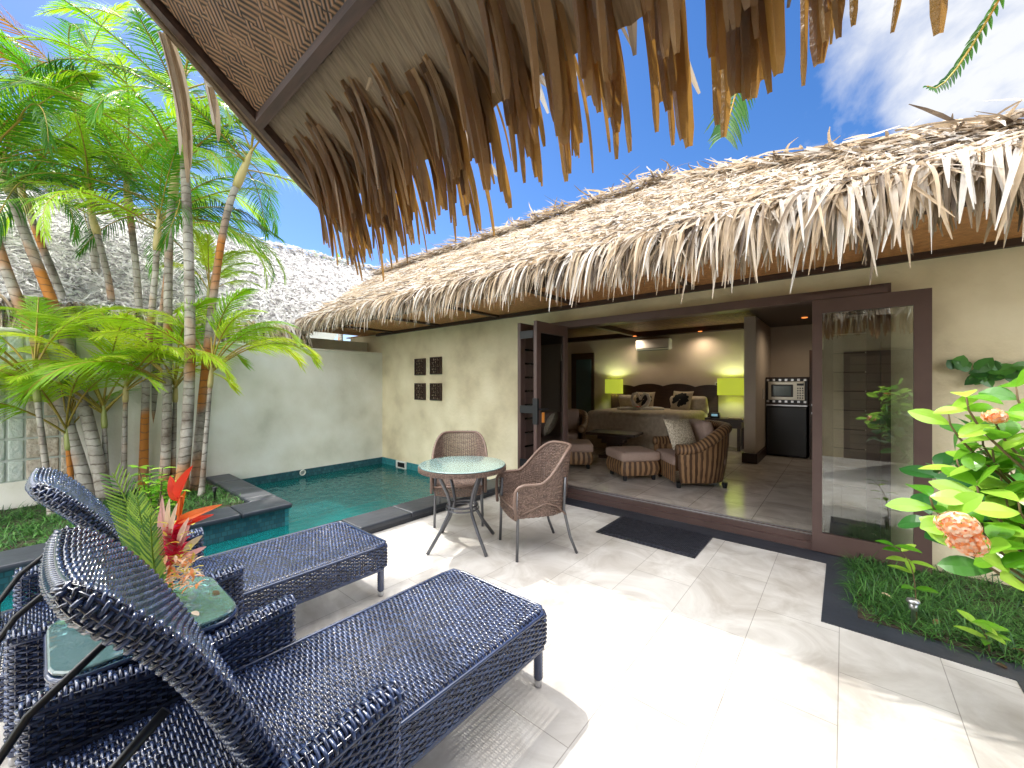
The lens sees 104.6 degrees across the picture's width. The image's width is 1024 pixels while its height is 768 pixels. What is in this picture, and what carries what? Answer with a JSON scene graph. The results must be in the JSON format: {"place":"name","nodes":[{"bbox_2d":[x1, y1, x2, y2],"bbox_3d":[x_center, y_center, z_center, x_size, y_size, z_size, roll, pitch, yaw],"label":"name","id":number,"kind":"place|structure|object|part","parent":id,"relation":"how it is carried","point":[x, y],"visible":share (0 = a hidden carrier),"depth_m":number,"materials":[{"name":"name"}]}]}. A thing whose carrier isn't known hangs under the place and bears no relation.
{"place":"outdoors","nodes":[
{"label":"outdoors","id":0,"kind":"place"},
{"bbox_2d":[0,480,254,551],"bbox_3d":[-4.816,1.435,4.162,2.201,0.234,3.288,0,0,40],"label":"mondo grass","id":1,"kind":"structure","parent":0,"point":[52,519],"depth_m":4.22,"materials":[{"name":"green plant"}]},
{"bbox_2d":[0,67,167,494],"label":"areca palm","id":2,"kind":"object","parent":1,"relation":"on","point":[82,473],"visible":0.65,"depth_m":4.72,"materials":[{"name":"green plant"}]},
{"bbox_2d":[0,355,167,479],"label":"areca palm","id":3,"kind":"object","parent":1,"relation":"on","point":[75,385],"visible":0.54,"depth_m":4.63,"materials":[{"name":"green plant"}]},
{"bbox_2d":[0,295,196,515],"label":"areca palm","id":4,"kind":"object","parent":1,"relation":"on","point":[36,395],"visible":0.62,"depth_m":4.50,"materials":[{"name":"green plant"}]},
{"bbox_2d":[0,52,213,501],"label":"areca palm","id":5,"kind":"object","parent":1,"relation":"on","point":[97,460],"visible":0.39,"depth_m":4.85,"materials":[{"name":"green plant"}]},
{"bbox_2d":[0,312,242,474],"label":"areca palm","id":6,"kind":"object","parent":1,"relation":"on","point":[102,409],"visible":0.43,"depth_m":4.88,"materials":[{"name":"green plant"}]},
{"bbox_2d":[8,0,235,494],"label":"areca palm","id":7,"kind":"object","parent":1,"relation":"on","point":[185,448],"visible":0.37,"depth_m":4.95,"materials":[{"name":"green plant"}]},
{"bbox_2d":[0,305,253,495],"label":"areca palm","id":8,"kind":"object","parent":1,"relation":"on","point":[177,352],"visible":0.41,"depth_m":4.89,"materials":[{"name":"green plant"}]},
{"bbox_2d":[2,297,277,480],"bbox_3d":[-4.584,0.188,5.349,2.676,2.528,2.564,0,0,-33],"label":"areca palm","id":9,"kind":"object","parent":1,"relation":"on","point":[68,367],"visible":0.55,"depth_m":4.70,"materials":[{"name":"green plant"}]},
{"bbox_2d":[0,25,281,492],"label":"areca palm","id":10,"kind":"object","parent":1,"relation":"on","point":[166,429],"visible":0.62,"depth_m":5.01,"materials":[{"name":"green plant"}]},
{"bbox_2d":[0,140,286,489],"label":"areca palm","id":11,"kind":"object","parent":1,"relation":"on","point":[144,423],"visible":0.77,"depth_m":5.23,"materials":[{"name":"green plant"}]},
{"bbox_2d":[0,102,286,421],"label":"areca palm","id":12,"kind":"object","parent":1,"relation":"on","point":[165,234],"visible":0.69,"depth_m":5.34,"materials":[{"name":"green plant"}]},
{"bbox_2d":[128,465,190,524],"bbox_3d":[-3.493,1.109,3.908,0.718,0.685,0.467,0,0,40],"label":"leafy shrub","id":13,"kind":"object","parent":1,"relation":"on","point":[156,489],"visible":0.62,"depth_m":3.82,"materials":[{"name":"green plant"}]},
{"bbox_2d":[69,287,323,496],"bbox_3d":[-3.935,0.143,5.264,2.507,2.620,1.877,0,0,-33],"label":"areca palm","id":14,"kind":"object","parent":1,"relation":"on","point":[259,345],"visible":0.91,"depth_m":5.07,"materials":[{"name":"green plant"}]},
{"bbox_2d":[92,53,303,490],"bbox_3d":[-3.522,-1.429,5.376,2.644,5.638,3.000,0,0,40],"label":"areca palm","id":15,"kind":"object","parent":1,"relation":"on","point":[241,173],"visible":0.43,"depth_m":5.16,"materials":[{"name":"green plant"}]},
{"bbox_2d":[211,486,217,501],"bbox_3d":[-3.642,1.362,4.851,0.068,0.216,0.066,0,0,40],"label":"garden light","id":16,"kind":"object","parent":1,"relation":"on","point":[214,488],"visible":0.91,"depth_m":4.84,"materials":[{"name":"black plastic"}]},
{"bbox_2d":[159,228,270,321],"bbox_3d":[-4.393,-0.321,5.939,1.442,3.545,1.183,0,0,40],"label":"areca palm","id":17,"kind":"object","parent":1,"relation":"on","point":[204,248],"visible":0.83,"depth_m":5.82,"materials":[{"name":"green plant"}]},
{"bbox_2d":[0,509,284,610],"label":"pool side","id":18,"kind":"structure","parent":0,"point":[226,536],"depth_m":4.25,"materials":[{"name":"tile"}]},
{"bbox_2d":[325,254,350,340],"bbox_3d":[-9.404,-2.692,21.861,1.999,8.391,3.162,0,0,40],"label":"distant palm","id":19,"kind":"object","parent":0,"point":[340,336],"visible":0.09,"depth_m":21.81,"materials":[{"name":"green plant"}]},
{"bbox_2d":[289,499,396,533],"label":"pool floor","id":20,"kind":"structure","parent":0,"point":[313,521],"depth_m":7.23,"materials":[{"name":"tile"}]},
{"bbox_2d":[242,457,381,521],"bbox_3d":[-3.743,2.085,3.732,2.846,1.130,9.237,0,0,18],"label":"pool step","id":21,"kind":"object","parent":20,"relation":"on","point":[315,491],"visible":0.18,"depth_m":7.35,"materials":[{"name":"tile"}]},
{"bbox_2d":[285,457,488,534],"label":"pool end","id":22,"kind":"structure","parent":0,"point":[410,483],"depth_m":7.74,"materials":[{"name":"tile"}]},
{"bbox_2d":[396,460,406,469],"bbox_3d":[-2.175,1.590,7.776,0.320,0.150,0.030,0,0,40],"label":"pool skimmer","id":23,"kind":"object","parent":22,"relation":"attached to","point":[401,465],"visible":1,"depth_m":7.76,"materials":[{"name":"white plastic"}]},
{"bbox_2d":[0,493,1023,767],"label":"patio floor","id":24,"kind":"structure","parent":0,"point":[716,653],"depth_m":2.07,"materials":[{"name":"beige tile"}]},
{"bbox_2d":[43,577,237,752],"bbox_3d":[-1.480,1.187,1.605,0.520,0.506,0.540,0,0,40],"label":"side table","id":25,"kind":"object","parent":24,"relation":"on","point":[66,649],"visible":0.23,"depth_m":1.47,"materials":[{"name":"glass"}]},
{"bbox_2d":[100,463,221,600],"bbox_3d":[-1.480,0.661,1.695,0.671,0.649,0.229,0,0,9],"label":"flower arrangement","id":26,"kind":"object","parent":25,"relation":"on","point":[166,538],"visible":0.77,"depth_m":1.64,"materials":[{"name":"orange plant"}]},
{"bbox_2d":[0,466,387,766],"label":"sun lounger","id":27,"kind":"object","parent":24,"relation":"on","point":[30,618],"visible":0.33,"depth_m":2.11,"materials":[{"name":"blue wicker"}]},
{"bbox_2d":[0,474,499,613],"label":"pool coping","id":28,"kind":"object","parent":24,"relation":"on","point":[265,502],"visible":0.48,"depth_m":4.37,"materials":[{"name":"stone"}]},
{"bbox_2d":[0,525,546,767],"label":"sun lounger","id":29,"kind":"object","parent":24,"relation":"on","point":[234,690],"visible":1,"depth_m":1.31,"materials":[{"name":"blue wicker"}]},
{"bbox_2d":[430,430,487,527],"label":"wicker armchair","id":30,"kind":"object","parent":24,"relation":"on","point":[440,448],"visible":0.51,"depth_m":4.54,"materials":[{"name":"brown wicker"}]},
{"bbox_2d":[418,456,505,556],"bbox_3d":[-0.464,1.126,3.714,0.817,0.760,0.817,0,0,-41],"label":"round table","id":31,"kind":"object","parent":24,"relation":"on","point":[477,468],"visible":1,"depth_m":3.58,"materials":[{"name":"glass"}]},
{"bbox_2d":[495,440,577,561],"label":"wicker armchair","id":32,"kind":"object","parent":24,"relation":"on","point":[526,491],"visible":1,"depth_m":3.49,"materials":[{"name":"brown wicker"}]},
{"bbox_2d":[135,0,947,281],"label":"thatched pavilion","id":33,"kind":"structure","parent":24,"relation":"on","point":[337,107],"depth_m":1.44,"materials":[{"name":"brown plant"}]},
{"bbox_2d":[596,515,712,558],"bbox_3d":[1.412,1.490,3.943,0.941,0.014,0.643,0,0,40],"label":"door mat","id":34,"kind":"object","parent":24,"relation":"on","point":[684,542],"depth_m":3.88,"materials":[{"name":"rubber"}]},
{"bbox_2d":[566,497,1023,692],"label":"slate border","id":35,"kind":"object","parent":24,"relation":"on","point":[834,613],"visible":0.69,"depth_m":2.63,"materials":[{"name":"grey stone"}]},
{"bbox_2d":[704,0,1004,149],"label":"coconut palm","id":36,"kind":"object","parent":24,"relation":"on","point":[740,113],"visible":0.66,"depth_m":2.72,"materials":[{"name":"green plant"}]},
{"bbox_2d":[0,0,1023,340],"label":"sky","id":37,"kind":"structure","parent":0,"point":[868,78],"materials":[{"name":"blue"}]},
{"bbox_2d":[568,446,865,531],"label":"room floor","id":38,"kind":"structure","parent":0,"point":[774,489],"depth_m":5.23,"materials":[{"name":"beige tile"}]},
{"bbox_2d":[568,409,588,438],"bbox_3d":[1.081,0.943,8.129,0.981,0.873,0.898,0,0,20],"label":"rattan tub chair","id":39,"kind":"object","parent":38,"relation":"on","point":[578,420],"visible":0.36,"depth_m":8.06,"materials":[{"name":"brown wicker"}]},
{"bbox_2d":[568,439,592,468],"bbox_3d":[1.040,1.171,6.694,0.609,0.418,0.606,0,0,5],"label":"rattan ottoman","id":40,"kind":"object","parent":38,"relation":"on","point":[581,452],"visible":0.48,"depth_m":6.40,"materials":[{"name":"brown fabric"}]},
{"bbox_2d":[586,429,642,458],"bbox_3d":[1.927,1.140,7.451,0.920,0.480,0.600,0,0,32],"label":"coffee table","id":41,"kind":"object","parent":38,"relation":"on","point":[611,438],"visible":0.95,"depth_m":7.34,"materials":[{"name":"brown wood"}]},
{"bbox_2d":[606,446,659,480],"bbox_3d":[1.791,1.171,5.908,0.609,0.418,0.606,0,0,-10],"label":"rattan ottoman","id":42,"kind":"object","parent":38,"relation":"on","point":[624,461],"visible":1,"depth_m":5.64,"materials":[{"name":"brown fabric"}]},
{"bbox_2d":[586,384,717,449],"bbox_3d":[2.979,0.687,8.892,2.550,1.386,2.060,0,0,40],"label":"bed","id":43,"kind":"object","parent":38,"relation":"on","point":[649,424],"visible":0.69,"depth_m":8.57,"materials":[{"name":"fabric"}]},
{"bbox_2d":[617,392,640,409],"bbox_3d":[2.611,0.395,8.820,0.498,0.426,0.240,0,0,0],"label":"towel swan","id":44,"kind":"object","parent":43,"relation":"on","point":[632,402],"visible":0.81,"depth_m":8.78,"materials":[{"name":"white fabric"}]},
{"bbox_2d":[635,392,654,406],"bbox_3d":[3.151,0.400,9.422,0.460,0.427,0.238,0,0,36],"label":"bed cushion","id":45,"kind":"object","parent":43,"relation":"on","point":[640,402],"visible":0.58,"depth_m":9.36,"materials":[{"name":"beige fabric"}]},
{"bbox_2d":[641,392,664,409],"bbox_3d":[3.114,0.395,8.820,0.498,0.426,0.240,0,0,0],"label":"towel swan","id":46,"kind":"object","parent":43,"relation":"on","point":[646,405],"visible":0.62,"depth_m":8.78,"materials":[{"name":"white fabric"}]},
{"bbox_2d":[670,391,693,409],"bbox_3d":[3.800,0.380,8.878,0.243,0.445,0.480,0,0,-38],"label":"bed cushion","id":47,"kind":"object","parent":43,"relation":"on","point":[681,400],"visible":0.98,"depth_m":8.80,"materials":[{"name":"beige fabric"}]},
{"bbox_2d":[653,419,731,487],"bbox_3d":[2.586,0.943,5.593,0.898,0.873,0.981,0,0,0],"label":"rattan tub chair","id":48,"kind":"object","parent":38,"relation":"on","point":[702,458],"visible":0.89,"depth_m":5.20,"materials":[{"name":"brown wicker"}]},
{"bbox_2d":[663,418,695,449],"bbox_3d":[2.322,0.680,5.450,0.440,0.399,0.236,0,0,-20],"label":"throw cushion","id":49,"kind":"object","parent":48,"relation":"on","point":[679,431],"visible":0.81,"depth_m":5.38,"materials":[{"name":"fabric"}]},
{"bbox_2d":[705,417,743,450],"bbox_3d":[4.587,1.055,8.484,0.720,0.650,0.520,0,0,40],"label":"nightstand","id":50,"kind":"object","parent":38,"relation":"on","point":[738,424],"visible":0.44,"depth_m":8.18,"materials":[{"name":"brown wood"}]},
{"bbox_2d":[710,412,719,417],"bbox_3d":[4.376,0.670,8.528,0.180,0.120,0.124,0,0,40],"label":"clock radio","id":51,"kind":"object","parent":50,"relation":"on","point":[714,414],"visible":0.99,"depth_m":8.48,"materials":[{"name":"black plastic"}]},
{"bbox_2d":[766,404,808,457],"bbox_3d":[5.358,0.887,7.692,0.640,0.985,0.625,0,0,40],"label":"fridge","id":52,"kind":"object","parent":38,"relation":"on","point":[787,430],"visible":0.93,"depth_m":7.45,"materials":[{"name":"black metal"}]},
{"bbox_3d":[5.171,0.890,7.468,0.630,0.900,0.042,0,0,40],"label":"door","id":53,"kind":"part","parent":52,"relation":"part of","materials":[{"name":"black plastic"}]},
{"bbox_2d":[766,377,808,404],"bbox_3d":[5.321,0.130,7.647,0.660,0.520,0.543,0,0,40],"label":"microwave","id":54,"kind":"object","parent":52,"relation":"on","point":[788,390],"visible":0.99,"depth_m":7.44,"materials":[{"name":"silver metal"}]},
{"bbox_2d":[773,386,790,395],"bbox_3d":[5.100,0.127,7.480,0.275,0.185,0.004,0,0,40],"label":"window","id":55,"kind":"structure","parent":54,"relation":"in","point":[777,390],"depth_m":7.48,"materials":[{"name":"black glass"}]},
{"bbox_2d":[809,350,864,460],"bbox_3d":[5.949,0.380,7.260,0.760,2.000,0.730,0,0,40],"label":"cupboard","id":56,"kind":"object","parent":38,"relation":"on","point":[810,404],"visible":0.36,"depth_m":7.23,"materials":[{"name":"brown wood"}]},
{"bbox_2d":[828,551,1023,668],"bbox_3d":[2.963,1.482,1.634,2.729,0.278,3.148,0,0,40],"label":"mondo grass","id":57,"kind":"structure","parent":0,"point":[923,613],"depth_m":2.65,"materials":[{"name":"green plant"}]},
{"bbox_2d":[875,540,939,624],"bbox_3d":[2.444,1.241,2.446,0.228,0.519,0.224,0,0,-18],"label":"seedling","id":58,"kind":"object","parent":57,"relation":"on","point":[910,565],"visible":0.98,"depth_m":2.45,"materials":[{"name":"green plant"}]},
{"bbox_2d":[906,597,920,625],"bbox_3d":[2.477,1.432,2.445,0.068,0.216,0.066,0,0,40],"label":"garden light","id":59,"kind":"object","parent":57,"relation":"on","point":[913,603],"visible":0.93,"depth_m":2.44,"materials":[{"name":"silver metal"}]},
{"bbox_2d":[885,369,1023,606],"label":"ixora bush","id":60,"kind":"object","parent":57,"relation":"on","point":[968,509],"visible":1,"depth_m":1.46,"materials":[{"name":"green plant"}]},
{"bbox_2d":[954,609,1010,651],"bbox_3d":[2.589,1.399,2.170,0.208,0.202,0.184,0,0,40],"label":"seedling","id":61,"kind":"object","parent":57,"relation":"on","point":[992,627],"visible":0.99,"depth_m":2.17,"materials":[{"name":"green plant"}]},
{"label":"ground","id":62,"kind":"structure","parent":0,"visible":0},
{"bbox_2d":[0,105,181,304],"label":"areca palm","id":63,"kind":"object","parent":62,"relation":"on","point":[52,271],"visible":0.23,"depth_m":5.15,"materials":[{"name":"green plant"}]},
{"bbox_2d":[0,1,224,278],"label":"areca palm","id":64,"kind":"object","parent":62,"relation":"on","point":[95,260],"visible":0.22,"depth_m":5.64,"materials":[{"name":"green plant"}]},
{"bbox_2d":[0,29,241,306],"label":"areca palm","id":65,"kind":"object","parent":62,"relation":"on","point":[95,228],"visible":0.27,"depth_m":5.48,"materials":[{"name":"green plant"}]},
{"bbox_2d":[0,37,267,316],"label":"areca palm","id":66,"kind":"object","parent":62,"relation":"on","point":[118,59],"visible":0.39,"depth_m":5.29,"materials":[{"name":"green plant"}]},
{"bbox_2d":[0,186,375,351],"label":"neighbouring house","id":67,"kind":"structure","parent":62,"relation":"on","point":[314,279],"depth_m":7.08,"materials":[{"name":"paint"}]},
{"bbox_2d":[0,327,381,509],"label":"garden wall","id":68,"kind":"structure","parent":62,"relation":"on","point":[281,413],"depth_m":6.44,"materials":[{"name":"paint"}]},
{"bbox_2d":[291,98,1023,585],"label":"thatched house","id":69,"kind":"structure","parent":62,"relation":"on","point":[901,262],"depth_m":3.55,"materials":[{"name":"plant"}]},
{"bbox_2d":[414,383,425,399],"bbox_3d":[-1.722,0.140,7.414,0.310,0.310,0.031,0,0,40],"label":"wall carving","id":70,"kind":"object","parent":69,"relation":"attached to","point":[423,389],"depth_m":7.40,"materials":[{"name":"brown wood"}]},
{"bbox_2d":[414,358,425,374],"bbox_3d":[-1.722,-0.320,7.414,0.310,0.310,0.031,0,0,40],"label":"wall carving","id":71,"kind":"object","parent":69,"relation":"attached to","point":[423,369],"depth_m":7.39,"materials":[{"name":"brown wood"}]},
{"bbox_2d":[430,383,441,400],"bbox_3d":[-1.369,0.140,7.118,0.310,0.310,0.031,0,0,40],"label":"wall carving","id":72,"kind":"object","parent":69,"relation":"attached to","point":[438,396],"depth_m":7.09,"materials":[{"name":"brown wood"}]},
{"bbox_2d":[430,357,441,373],"bbox_3d":[-1.369,-0.330,7.118,0.310,0.310,0.031,0,0,40],"label":"wall carving","id":73,"kind":"object","parent":69,"relation":"attached to","point":[438,365],"depth_m":7.09,"materials":[{"name":"brown wood"}]},
{"bbox_2d":[518,323,533,468],"bbox_3d":[0.305,0.360,5.125,0.053,2.220,0.670,0,0,40],"label":"folding door","id":74,"kind":"structure","parent":69,"relation":"in","point":[525,347],"depth_m":4.92,"materials":[{"name":"brown wood"}]},
{"bbox_2d":[533,320,567,495],"bbox_3d":[0.509,0.360,4.938,0.111,2.220,0.694,0,0,40],"label":"folding door","id":75,"kind":"structure","parent":69,"relation":"in","point":[550,400],"depth_m":4.94,"materials":[{"name":"brown wood"}]},
{"bbox_2d":[605,379,622,393],"bbox_3d":[2.686,0.060,10.360,0.500,0.370,0.255,0,0,40],"label":"wall lamp","id":76,"kind":"object","parent":69,"relation":"attached to","point":[614,386],"visible":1,"depth_m":10.23,"materials":[{"name":"yellow fabric"}]},
{"bbox_2d":[636,338,671,350],"bbox_3d":[3.474,-0.962,9.725,0.840,0.276,0.221,0,0,40],"label":"air conditioner","id":77,"kind":"object","parent":69,"relation":"attached to","point":[654,344],"visible":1,"depth_m":9.61,"materials":[{"name":"white plastic"}]},
{"bbox_2d":[717,378,743,395],"bbox_3d":[4.776,0.060,8.603,0.560,0.370,0.265,0,0,40],"label":"wall lamp","id":78,"kind":"object","parent":69,"relation":"attached to","point":[730,386],"visible":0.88,"depth_m":8.50,"materials":[{"name":"yellow fabric"}]},
{"bbox_2d":[823,309,880,542],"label":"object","id":79,"kind":"structure","parent":69,"relation":"in","point":[864,523],"depth_m":3.47,"materials":[{"name":"glass"}]},
{"bbox_2d":[812,288,931,575],"bbox_3d":[2.984,0.371,3.322,0.742,2.234,0.045,0,0,40],"label":"sliding door","id":80,"kind":"structure","parent":69,"relation":"in","point":[920,299],"depth_m":3.24,"materials":[{"name":"brown wood"}]},
{"bbox_2d":[946,355,1023,386],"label":"wall creeper","id":81,"kind":"object","parent":69,"relation":"attached to","point":[988,372],"depth_m":2.96,"materials":[{"name":"green plant"}]}
]}

